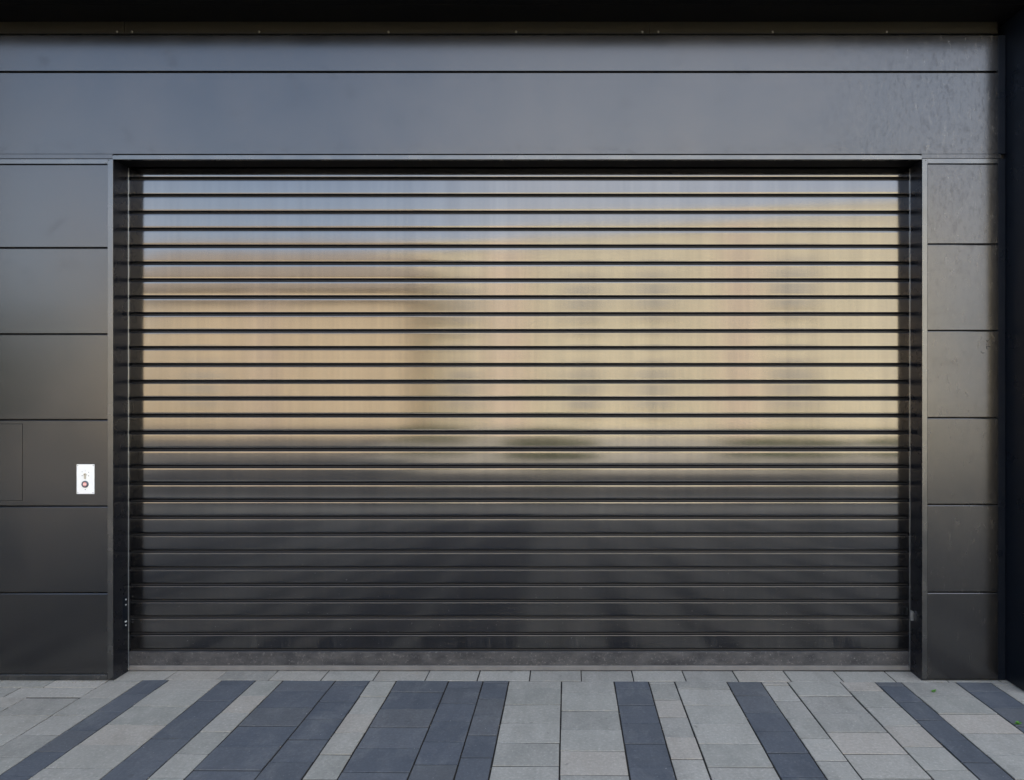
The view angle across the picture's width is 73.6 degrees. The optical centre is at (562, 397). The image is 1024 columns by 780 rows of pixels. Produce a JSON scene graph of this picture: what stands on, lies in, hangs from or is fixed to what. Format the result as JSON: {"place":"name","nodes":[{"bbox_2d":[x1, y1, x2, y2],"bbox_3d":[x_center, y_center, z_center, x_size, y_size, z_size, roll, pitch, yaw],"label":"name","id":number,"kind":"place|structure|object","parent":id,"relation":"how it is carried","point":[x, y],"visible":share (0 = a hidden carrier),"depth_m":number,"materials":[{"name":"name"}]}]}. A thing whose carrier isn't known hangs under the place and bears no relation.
{"place":"outdoors","nodes":[
{"label":"outdoors","id":0,"kind":"place"},
{"bbox_2d":[0,670,1023,779],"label":"pavement","id":1,"kind":"structure","parent":0,"point":[389,746],"depth_m":2.68,"materials":[{"name":"grey concrete"}]},
{"bbox_2d":[2,672,991,777],"bbox_3d":[-0.304,1.291,2.615,4.592,0.003,1.201,0,0,0],"label":"grit","id":2,"kind":"object","parent":1,"relation":"on","point":[434,713],"visible":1,"depth_m":3.09,"materials":[{"name":"stone"}]},
{"bbox_2d":[0,0,1023,690],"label":"garage building","id":3,"kind":"structure","parent":1,"relation":"on","point":[98,98],"depth_m":3.12,"materials":[{"name":"metal"}]},
{"bbox_2d":[77,464,94,493],"bbox_3d":[-2.182,0.371,3.111,0.081,0.135,0.009,0,0,0],"label":"key switch","id":4,"kind":"object","parent":3,"relation":"attached to","point":[85,478],"visible":1,"depth_m":3.11,"materials":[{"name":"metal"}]},
{"bbox_2d":[129,167,908,669],"bbox_3d":[-0.207,0.089,3.233,3.693,2.400,0.019,0,0,0],"label":"roller shutter","id":5,"kind":"object","parent":3,"relation":"attached to","point":[517,417],"visible":0.98,"depth_m":3.23,"materials":[{"name":"metal"}]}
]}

